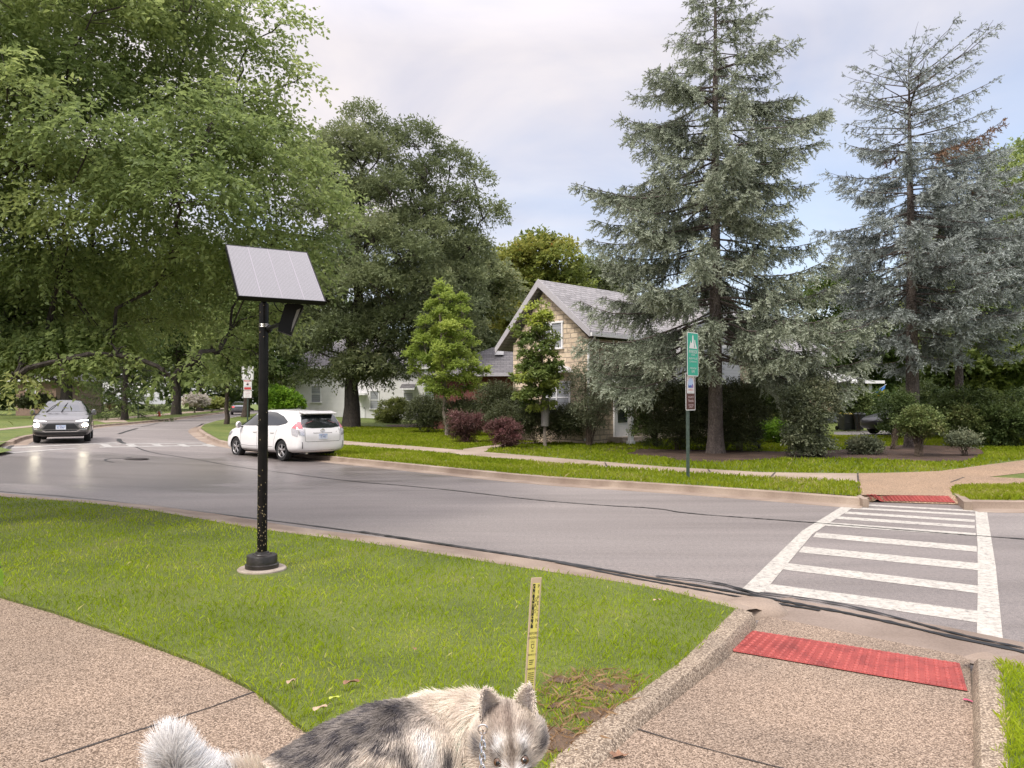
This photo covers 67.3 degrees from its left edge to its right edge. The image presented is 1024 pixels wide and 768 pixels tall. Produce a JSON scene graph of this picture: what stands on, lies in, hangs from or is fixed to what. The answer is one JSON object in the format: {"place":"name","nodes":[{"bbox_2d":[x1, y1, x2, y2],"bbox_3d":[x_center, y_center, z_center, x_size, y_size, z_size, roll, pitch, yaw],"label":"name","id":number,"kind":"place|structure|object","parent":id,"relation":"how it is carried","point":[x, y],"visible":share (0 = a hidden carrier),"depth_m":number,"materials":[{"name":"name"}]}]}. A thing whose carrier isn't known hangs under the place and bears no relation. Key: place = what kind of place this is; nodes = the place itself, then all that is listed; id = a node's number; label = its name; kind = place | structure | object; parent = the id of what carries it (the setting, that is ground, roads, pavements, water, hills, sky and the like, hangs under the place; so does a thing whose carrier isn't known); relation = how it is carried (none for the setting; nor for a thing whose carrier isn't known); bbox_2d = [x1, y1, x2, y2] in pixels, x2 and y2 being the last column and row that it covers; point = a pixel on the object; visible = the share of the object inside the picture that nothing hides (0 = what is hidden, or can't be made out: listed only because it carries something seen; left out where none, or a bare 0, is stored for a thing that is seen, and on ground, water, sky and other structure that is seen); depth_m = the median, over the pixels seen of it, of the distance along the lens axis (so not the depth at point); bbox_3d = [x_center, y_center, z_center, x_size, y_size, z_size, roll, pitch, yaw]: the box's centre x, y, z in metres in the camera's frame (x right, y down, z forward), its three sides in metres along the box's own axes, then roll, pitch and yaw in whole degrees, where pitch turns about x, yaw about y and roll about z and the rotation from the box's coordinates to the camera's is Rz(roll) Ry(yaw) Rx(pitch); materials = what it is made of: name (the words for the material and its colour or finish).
{"place":"outdoors","nodes":[
{"label":"outdoors","id":0,"kind":"place"},
{"bbox_2d":[0,408,229,444],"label":"lawn","id":1,"kind":"structure","parent":0,"point":[16,421],"depth_m":60.49,"materials":[{"name":"plant"}]},
{"bbox_2d":[12,391,59,409],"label":"garden shrub","id":2,"kind":"object","parent":1,"relation":"on","point":[22,402],"visible":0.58,"depth_m":61.20,"materials":[{"name":"green plant"}]},
{"bbox_2d":[9,373,105,415],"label":"brick house","id":3,"kind":"structure","parent":1,"relation":"on","point":[26,412],"depth_m":72.40,"materials":[{"name":"brick"}]},
{"bbox_2d":[2,252,152,399],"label":"shade tree","id":4,"kind":"object","parent":1,"relation":"on","point":[65,395],"depth_m":61.60,"materials":[{"name":"green plant"}]},
{"bbox_2d":[74,276,175,421],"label":"spruce tree","id":5,"kind":"object","parent":1,"relation":"on","point":[123,412],"visible":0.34,"depth_m":55.81,"materials":[{"name":"green plant"}]},
{"bbox_2d":[87,250,167,410],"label":"shade tree","id":6,"kind":"object","parent":1,"relation":"on","point":[129,373],"visible":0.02,"depth_m":104.23,"materials":[{"name":"green plant"}]},
{"bbox_2d":[136,250,228,414],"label":"shade tree","id":7,"kind":"object","parent":1,"relation":"on","point":[177,353],"visible":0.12,"depth_m":77.38,"materials":[{"name":"green plant"}]},
{"bbox_2d":[181,393,211,412],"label":"flowering shrub","id":8,"kind":"object","parent":1,"relation":"on","point":[192,399],"visible":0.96,"depth_m":87.22,"materials":[{"name":"white plant"}]},
{"bbox_2d":[7,404,273,410],"bbox_3d":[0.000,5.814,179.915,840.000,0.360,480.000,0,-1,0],"label":"ground","id":9,"kind":"structure","parent":0,"point":[254,407],"depth_m":233.74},
{"bbox_2d":[0,325,936,410],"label":"woods","id":10,"kind":"object","parent":9,"relation":"on","point":[234,396],"visible":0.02,"depth_m":127.07,"materials":[{"name":"green plant"}]},
{"bbox_2d":[0,598,305,767],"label":"pavement","id":11,"kind":"structure","parent":0,"point":[66,684],"depth_m":4.42,"materials":[{"name":"concrete"}]},
{"bbox_2d":[137,681,550,767],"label":"dog","id":12,"kind":"object","parent":11,"relation":"on","point":[430,728],"visible":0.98,"depth_m":2.39},
{"bbox_2d":[477,724,487,767],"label":"chain leash","id":13,"kind":"object","parent":12,"relation":"hanging from","point":[481,746],"visible":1,"depth_m":2.33,"materials":[{"name":"silver metal"}]},
{"bbox_2d":[0,495,737,767],"bbox_3d":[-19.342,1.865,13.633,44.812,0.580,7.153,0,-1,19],"label":"lawn","id":14,"kind":"structure","parent":0,"point":[358,618],"depth_m":6.34,"materials":[{"name":"plant"}]},
{"bbox_2d":[0,0,374,586],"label":"elm tree","id":15,"kind":"object","parent":14,"relation":"on","point":[36,338],"visible":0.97,"depth_m":10.19,"materials":[{"name":"green plant"}]},
{"bbox_2d":[225,244,325,574],"bbox_3d":[-2.413,0.295,7.552,0.787,3.271,1.333,1,-1,-30],"label":"solar pole","id":16,"kind":"object","parent":14,"relation":"on","point":[263,276],"visible":0.98,"depth_m":7.46,"materials":[{"name":"metal"}]},
{"bbox_2d":[525,577,541,693],"bbox_3d":[0.115,1.518,4.394,0.124,0.819,0.014,1,-1,-30],"label":"marker stake","id":17,"kind":"object","parent":14,"relation":"on","point":[533,629],"visible":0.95,"depth_m":4.40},
{"bbox_2d":[546,726,579,751],"bbox_3d":[0.241,1.792,3.873,0.345,0.003,0.267,-1,-2,38],"label":"dirt patch","id":18,"kind":"object","parent":14,"relation":"on","point":[562,739],"visible":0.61,"depth_m":3.88,"materials":[{"name":"soil"}]},
{"bbox_2d":[535,663,652,765],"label":"dry grass","id":19,"kind":"structure","parent":14,"relation":"on","point":[577,690],"depth_m":4.42,"materials":[{"name":"plant"}]},
{"bbox_2d":[0,411,1023,672],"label":"road","id":20,"kind":"structure","parent":0,"point":[732,545],"depth_m":12.45,"materials":[{"name":"asphalt"}]},
{"bbox_2d":[30,400,95,442],"bbox_3d":[-16.926,1.364,29.132,2.130,1.535,4.615,1,-1,-27],"label":"oncoming car","id":21,"kind":"object","parent":20,"relation":"on","point":[60,420],"visible":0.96,"depth_m":27.44,"materials":[{"name":"silver metal"}]},
{"bbox_2d":[0,411,224,445],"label":"kerb","id":22,"kind":"structure","parent":20,"relation":"on","point":[24,440],"depth_m":45.25,"materials":[{"name":"concrete"}]},
{"bbox_2d":[228,409,343,460],"bbox_3d":[-7.505,1.605,25.158,4.637,1.570,2.130,-1,-2,42],"label":"parked wagon","id":23,"kind":"object","parent":20,"relation":"on","point":[291,432],"visible":0.88,"depth_m":23.79,"materials":[{"name":"metal"}]},
{"bbox_2d":[0,493,788,610],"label":"kerb","id":24,"kind":"structure","parent":20,"relation":"on","point":[534,563],"depth_m":9.22,"materials":[{"name":"concrete"}]},
{"bbox_2d":[188,425,869,508],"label":"kerb","id":25,"kind":"structure","parent":20,"relation":"on","point":[199,433],"depth_m":16.73,"materials":[{"name":"concrete"}]},
{"bbox_2d":[164,454,1023,538],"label":"road crack","id":26,"kind":"object","parent":20,"relation":"on","point":[642,507],"visible":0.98,"depth_m":13.09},
{"bbox_2d":[548,608,756,767],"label":"kerb","id":27,"kind":"structure","parent":20,"relation":"on","point":[705,659],"depth_m":4.48,"materials":[{"name":"concrete"}]},
{"bbox_2d":[556,561,820,610],"bbox_3d":[1.577,2.006,7.742,3.003,0.001,0.137,-1,-2,43],"label":"road crack","id":28,"kind":"object","parent":20,"relation":"on","point":[679,585],"visible":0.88,"depth_m":7.67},
{"bbox_2d":[358,531,1023,652],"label":"road crack","id":29,"kind":"object","parent":20,"relation":"on","point":[939,633],"visible":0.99,"depth_m":7.26,"materials":[{"name":"asphalt"}]},
{"bbox_2d":[749,600,787,619],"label":"kerb","id":30,"kind":"structure","parent":20,"relation":"on","point":[770,609],"depth_m":6.58,"materials":[{"name":"concrete"}]},
{"bbox_2d":[740,507,850,591],"bbox_3d":[4.175,2.085,10.698,0.338,0.001,7.499,-1,-1,31],"label":"crossing line","id":31,"kind":"object","parent":20,"relation":"on","point":[766,576],"visible":0.98,"depth_m":9.14,"materials":[{"name":"paint"}]},
{"bbox_2d":[765,584,976,621],"bbox_3d":[3.245,2.006,7.102,1.816,0.001,0.420,-1,-2,34],"label":"crossing line","id":32,"kind":"object","parent":20,"relation":"on","point":[939,611],"visible":1,"depth_m":7.03,"materials":[{"name":"paint"}]},
{"bbox_2d":[783,563,977,592],"bbox_3d":[3.813,2.028,8.091,1.884,0.001,0.373,-1,-2,35],"label":"crossing line","id":33,"kind":"object","parent":20,"relation":"on","point":[888,578],"visible":1,"depth_m":8.02,"materials":[{"name":"paint"}]},
{"bbox_2d":[799,546,977,569],"bbox_3d":[4.399,2.051,9.098,1.906,0.001,0.433,-1,-2,32],"label":"crossing line","id":34,"kind":"object","parent":20,"relation":"on","point":[904,559],"visible":1,"depth_m":9.03,"materials":[{"name":"paint"}]},
{"bbox_2d":[760,592,1023,647],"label":"road crack","id":35,"kind":"object","parent":20,"relation":"on","point":[903,619],"visible":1,"depth_m":6.44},
{"bbox_2d":[813,533,976,551],"bbox_3d":[4.992,2.074,10.129,1.939,0.001,0.427,-1,-2,32],"label":"crossing line","id":36,"kind":"object","parent":20,"relation":"on","point":[903,542],"visible":1,"depth_m":10.06,"materials":[{"name":"paint"}]},
{"bbox_2d":[774,597,1023,663],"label":"kerb","id":37,"kind":"structure","parent":20,"relation":"on","point":[853,624],"depth_m":6.17,"materials":[{"name":"concrete"}]},
{"bbox_2d":[825,522,975,535],"bbox_3d":[5.573,2.096,11.097,1.922,0.001,0.354,-1,-1,30],"label":"crossing line","id":38,"kind":"object","parent":20,"relation":"on","point":[894,528],"visible":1,"depth_m":11.16,"materials":[{"name":"paint"}]},
{"bbox_2d":[836,516,974,527],"bbox_3d":[5.977,2.110,11.752,1.888,0.001,0.311,-1,-1,29],"label":"crossing line","id":39,"kind":"object","parent":20,"relation":"on","point":[908,522],"visible":1,"depth_m":11.71,"materials":[{"name":"paint"}]},
{"bbox_2d":[845,512,974,521],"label":"crossing line","id":40,"kind":"object","parent":20,"relation":"on","point":[919,517],"visible":1,"depth_m":12.32,"materials":[{"name":"paint"}]},
{"bbox_2d":[975,511,1002,637],"bbox_3d":[5.876,2.059,9.565,0.191,0.001,8.310,-1,-1,31],"label":"crossing line","id":41,"kind":"object","parent":20,"relation":"on","point":[988,615],"visible":1,"depth_m":7.70,"materials":[{"name":"paint"}]},
{"bbox_2d":[971,659,1007,767],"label":"kerb","id":42,"kind":"structure","parent":20,"relation":"on","point":[988,735],"depth_m":4.22,"materials":[{"name":"concrete"}]},
{"bbox_2d":[962,652,1023,665],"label":"kerb","id":43,"kind":"structure","parent":20,"relation":"on","point":[980,655],"depth_m":5.28,"materials":[{"name":"concrete"}]},
{"bbox_2d":[971,500,1023,512],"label":"kerb","id":44,"kind":"structure","parent":20,"relation":"on","point":[1004,506],"depth_m":13.17,"materials":[{"name":"concrete"}]},
{"bbox_2d":[0,0,1023,403],"label":"sky","id":45,"kind":"structure","parent":0,"point":[536,88],"materials":[{"name":"white"}]},
{"bbox_2d":[320,444,862,495],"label":"grass","id":46,"kind":"structure","parent":0,"point":[516,465],"depth_m":18.43,"materials":[{"name":"plant"}]},
{"bbox_2d":[344,441,856,481],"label":"pavement","id":47,"kind":"structure","parent":0,"point":[837,476],"depth_m":20.94,"materials":[{"name":"concrete"}]},
{"bbox_2d":[201,412,1023,499],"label":"lawn","id":48,"kind":"structure","parent":0,"point":[219,429],"depth_m":22.39,"materials":[{"name":"plant"}]},
{"bbox_2d":[185,284,280,423],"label":"street tree","id":49,"kind":"object","parent":48,"relation":"on","point":[237,376],"visible":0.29,"depth_m":43.34,"materials":[{"name":"green plant"}]},
{"bbox_2d":[242,366,253,420],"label":"speed limit sign","id":50,"kind":"object","parent":48,"relation":"on","point":[247,386],"visible":0.88,"depth_m":41.97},
{"bbox_2d":[216,282,311,416],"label":"street tree","id":51,"kind":"object","parent":48,"relation":"on","point":[284,363],"visible":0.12,"depth_m":59.35,"materials":[{"name":"green plant"}]},
{"bbox_2d":[268,383,307,409],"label":"garden shrub","id":52,"kind":"object","parent":48,"relation":"on","point":[281,397],"visible":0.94,"depth_m":57.16,"materials":[{"name":"green plant"}]},
{"bbox_2d":[274,339,433,417],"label":"white house","id":53,"kind":"structure","parent":48,"relation":"on","point":[324,398],"depth_m":61.99,"materials":[{"name":"paint"}]},
{"bbox_2d":[371,396,408,422],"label":"shrub","id":54,"kind":"object","parent":48,"relation":"on","point":[390,413],"visible":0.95,"depth_m":53.65,"materials":[{"name":"green plant"}]},
{"bbox_2d":[271,96,515,427],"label":"oak tree","id":55,"kind":"object","parent":48,"relation":"on","point":[354,364],"visible":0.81,"depth_m":44.15,"materials":[{"name":"green plant"}]},
{"bbox_2d":[401,392,447,431],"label":"yew bush","id":56,"kind":"object","parent":48,"relation":"on","point":[426,413],"visible":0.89,"depth_m":39.54,"materials":[{"name":"green plant"}]},
{"bbox_2d":[393,232,529,363],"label":"shade tree","id":57,"kind":"object","parent":48,"relation":"on","point":[504,277],"visible":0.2,"depth_m":55.12,"materials":[{"name":"green plant"}]},
{"bbox_2d":[424,347,512,429],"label":"brick house","id":58,"kind":"structure","parent":48,"relation":"on","point":[501,362],"depth_m":43.02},
{"bbox_2d":[471,378,520,427],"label":"yew bush","id":59,"kind":"object","parent":48,"relation":"on","point":[496,391],"visible":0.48,"depth_m":31.10,"materials":[{"name":"green plant"}]},
{"bbox_2d":[481,397,586,443],"bbox_3d":[0.981,1.432,29.324,4.333,1.893,2.574,0,-1,0],"label":"yew hedge","id":60,"kind":"object","parent":48,"relation":"on","point":[560,421],"visible":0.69,"depth_m":28.97,"materials":[{"name":"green plant"}]},
{"bbox_2d":[506,297,567,445],"bbox_3d":[0.949,-0.402,28.204,1.998,5.609,2.148,-1,-2,42],"label":"maple tree","id":61,"kind":"object","parent":48,"relation":"on","point":[532,368],"visible":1,"depth_m":28.02,"materials":[{"name":"green plant"}]},
{"bbox_2d":[486,223,601,340],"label":"shade tree","id":62,"kind":"object","parent":48,"relation":"on","point":[551,248],"visible":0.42,"depth_m":62.53,"materials":[{"name":"green plant"}]},
{"bbox_2d":[559,363,622,445],"bbox_3d":[2.957,0.743,28.495,2.244,3.218,2.352,-1,-2,45],"label":"arching shrub","id":63,"kind":"object","parent":48,"relation":"on","point":[589,417],"visible":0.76,"depth_m":28.39,"materials":[{"name":"green plant"}]},
{"bbox_2d":[574,251,637,292],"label":"shade tree","id":64,"kind":"object","parent":48,"relation":"on","point":[603,284],"visible":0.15,"depth_m":79.95,"materials":[{"name":"green plant"}]},
{"bbox_2d":[613,370,668,446],"bbox_3d":[4.627,0.950,27.688,2.228,3.048,1.984,0,-1,0],"label":"leaning shrub","id":65,"kind":"object","parent":48,"relation":"on","point":[638,422],"visible":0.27,"depth_m":27.47,"materials":[{"name":"green plant"}]},
{"bbox_2d":[495,279,826,444],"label":"stone house","id":66,"kind":"structure","parent":48,"relation":"on","point":[571,326],"depth_m":30.75,"materials":[{"name":"roof shingle"},{"name":"tan stone"},{"name":"white painted trim"}]},
{"bbox_2d":[546,381,570,408],"bbox_3d":[1.780,0.535,30.638,0.160,1.290,1.548,1,-2,-44],"label":"window","id":67,"kind":"structure","parent":66,"relation":"in","point":[560,398],"depth_m":30.45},
{"bbox_2d":[613,383,627,436],"bbox_3d":[4.400,1.044,30.841,1.000,2.160,0.095,1,-2,-44],"label":"door","id":68,"kind":"structure","parent":66,"relation":"in","point":[620,425],"depth_m":30.67,"materials":[{"name":"white wood"}]},
{"bbox_2d":[342,426,1023,472],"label":"grass","id":69,"kind":"structure","parent":48,"relation":"on","point":[413,436],"depth_m":24.84,"materials":[{"name":"plant"}]},
{"bbox_2d":[685,332,697,476],"bbox_3d":[3.996,0.574,17.236,0.152,3.454,0.502,-1,-2,42],"label":"town sign","id":70,"kind":"object","parent":48,"relation":"on","point":[691,355],"visible":0.99,"depth_m":17.20,"materials":[{"name":"metal"}]},
{"bbox_2d":[750,378,787,421],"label":"garden shrub","id":71,"kind":"object","parent":48,"relation":"on","point":[770,399],"visible":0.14,"depth_m":31.90,"materials":[{"name":"green plant"}]},
{"bbox_2d":[756,417,789,442],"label":"shrub","id":72,"kind":"object","parent":48,"relation":"on","point":[772,430],"visible":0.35,"depth_m":29.68,"materials":[{"name":"green plant"}]},
{"bbox_2d":[628,445,982,461],"bbox_3d":[9.892,2.187,24.669,12.562,0.080,7.264,0,-1,0],"label":"mulch bed","id":73,"kind":"object","parent":48,"relation":"on","point":[937,453],"visible":0.7,"depth_m":23.83,"materials":[{"name":"soil"}]},
{"bbox_2d":[640,372,725,449],"bbox_3d":[5.963,0.980,26.366,3.153,2.956,2.822,1,-2,-33],"label":"yew bush","id":74,"kind":"object","parent":73,"relation":"on","point":[673,397],"visible":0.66,"depth_m":25.78,"materials":[{"name":"green plant"}]},
{"bbox_2d":[567,0,894,453],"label":"spruce tree","id":75,"kind":"object","parent":73,"relation":"on","point":[739,175],"visible":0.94,"depth_m":23.58,"materials":[{"name":"green plant"}]},
{"bbox_2d":[705,374,774,451],"bbox_3d":[7.546,1.022,25.595,2.321,2.745,2.226,0,-1,0],"label":"yew bush","id":76,"kind":"object","parent":73,"relation":"on","point":[737,419],"visible":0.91,"depth_m":25.15,"materials":[{"name":"green plant"}]},
{"bbox_2d":[773,371,846,457],"bbox_3d":[8.926,0.918,22.862,2.282,2.741,1.934,1,-2,-36],"label":"garden shrub","id":77,"kind":"object","parent":73,"relation":"on","point":[810,410],"visible":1,"depth_m":22.50,"materials":[{"name":"green plant"}]},
{"bbox_2d":[843,432,886,454],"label":"garden shrub","id":78,"kind":"object","parent":73,"relation":"on","point":[865,444],"visible":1,"depth_m":23.69,"materials":[{"name":"green plant"}]},
{"bbox_2d":[886,389,920,448],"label":"arching shrub","id":79,"kind":"object","parent":73,"relation":"on","point":[899,402],"visible":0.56,"depth_m":25.83,"materials":[{"name":"green plant"}]},
{"bbox_2d":[808,11,1023,446],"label":"spruce tree","id":80,"kind":"object","parent":73,"relation":"on","point":[911,317],"visible":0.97,"depth_m":26.49,"materials":[{"name":"green plant"}]},
{"bbox_2d":[887,402,950,456],"bbox_3d":[12.174,1.355,22.804,1.696,1.718,1.317,0,-1,-19],"label":"arching shrub","id":81,"kind":"object","parent":73,"relation":"on","point":[919,422],"visible":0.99,"depth_m":22.70,"materials":[{"name":"green plant"}]},
{"bbox_2d":[942,426,985,455],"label":"arching shrub","id":82,"kind":"object","parent":73,"relation":"on","point":[965,438],"visible":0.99,"depth_m":22.91,"materials":[{"name":"green plant"}]},
{"bbox_2d":[835,412,852,429],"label":"trash bin","id":83,"kind":"object","parent":48,"relation":"on","point":[845,422],"visible":0.88,"depth_m":40.10,"materials":[{"name":"black plastic"}]},
{"bbox_2d":[785,267,927,395],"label":"shade tree","id":84,"kind":"object","parent":48,"relation":"on","point":[890,356],"visible":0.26,"depth_m":56.81,"materials":[{"name":"green plant"}]},
{"bbox_2d":[837,381,876,430],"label":"garden shrub","id":85,"kind":"object","parent":48,"relation":"on","point":[861,404],"visible":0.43,"depth_m":38.38,"materials":[{"name":"green plant"}]},
{"bbox_2d":[868,377,954,435],"bbox_3d":[17.496,0.991,32.927,3.770,2.752,3.124,1,-2,-32],"label":"mixed hedge","id":86,"kind":"object","parent":48,"relation":"on","point":[927,392],"visible":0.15,"depth_m":32.82,"materials":[{"name":"green plant"}]},
{"bbox_2d":[891,129,1023,426],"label":"spruce tree","id":87,"kind":"object","parent":48,"relation":"on","point":[995,196],"visible":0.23,"depth_m":27.57,"materials":[{"name":"green plant"}]},
{"bbox_2d":[902,303,1023,401],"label":"maple tree","id":88,"kind":"object","parent":48,"relation":"on","point":[985,371],"visible":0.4,"depth_m":34.71,"materials":[{"name":"green plant"}]},
{"bbox_2d":[924,384,1023,445],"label":"mixed hedge","id":89,"kind":"object","parent":48,"relation":"on","point":[976,411],"visible":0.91,"depth_m":27.00,"materials":[{"name":"green plant"}]},
{"bbox_2d":[944,132,1023,337],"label":"shade tree","id":90,"kind":"object","parent":48,"relation":"on","point":[1018,153],"visible":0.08,"depth_m":47.64,"materials":[{"name":"green plant"}]},
{"bbox_2d":[950,481,1023,499],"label":"grass","id":91,"kind":"structure","parent":48,"relation":"on","point":[998,491],"depth_m":14.32,"materials":[{"name":"plant"}]},
{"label":"mulch bed","id":92,"kind":"structure","parent":48,"relation":"on","visible":0},
{"bbox_2d":[400,277,493,435],"bbox_3d":[-3.098,-1.274,36.453,3.624,7.685,3.372,-1,-2,39],"label":"maple tree","id":93,"kind":"object","parent":92,"relation":"on","point":[449,325],"visible":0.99,"depth_m":36.16,"materials":[{"name":"green plant"}]},
{"bbox_2d":[439,396,488,433],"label":"yew bush","id":94,"kind":"object","parent":92,"relation":"on","point":[465,405],"visible":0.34,"depth_m":36.13,"materials":[{"name":"green plant"}]},
{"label":"mulch bed","id":95,"kind":"structure","parent":48,"relation":"on","visible":0},
{"bbox_2d":[445,408,489,441],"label":"barberry bush","id":96,"kind":"object","parent":95,"relation":"on","point":[463,430],"visible":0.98,"depth_m":30.69,"materials":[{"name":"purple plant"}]},
{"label":"mulch bed","id":97,"kind":"structure","parent":48,"relation":"on","visible":0},
{"bbox_2d":[481,415,524,447],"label":"barberry bush","id":98,"kind":"object","parent":97,"relation":"on","point":[504,435],"visible":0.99,"depth_m":27.20,"materials":[{"name":"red plant"}]},
{"bbox_2d":[597,617,973,767],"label":"ramp pavement","id":99,"kind":"structure","parent":0,"point":[780,712],"depth_m":4.32,"materials":[{"name":"concrete"}]},
{"bbox_2d":[733,631,966,690],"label":"tactile paving","id":100,"kind":"structure","parent":99,"relation":"on","point":[930,671],"depth_m":5.41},
{"bbox_2d":[862,495,957,503],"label":"ramp pavement","id":101,"kind":"structure","parent":0,"point":[953,497],"depth_m":13.95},
{"bbox_2d":[867,494,954,501],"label":"tactile paving","id":102,"kind":"structure","parent":101,"relation":"on","point":[920,498],"depth_m":13.95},
{"bbox_2d":[834,431,1022,434],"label":"driveway","id":103,"kind":"structure","parent":0,"point":[852,432],"depth_m":36.84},
{"bbox_2d":[860,410,899,433],"bbox_3d":[18.413,1.606,35.537,4.534,1.443,1.816,0,-1,-10],"label":"parked car","id":104,"kind":"object","parent":103,"relation":"on","point":[868,422],"visible":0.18,"depth_m":35.21,"materials":[{"name":"metal"}]},
{"bbox_2d":[858,460,1023,494],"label":"pavement","id":105,"kind":"structure","parent":0,"point":[923,483],"depth_m":16.58,"materials":[{"name":"concrete"}]},
{"bbox_2d":[991,655,1023,767],"bbox_3d":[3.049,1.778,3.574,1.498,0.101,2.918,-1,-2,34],"label":"grass","id":106,"kind":"structure","parent":0,"point":[1018,736],"depth_m":4.26,"materials":[{"name":"plant"}]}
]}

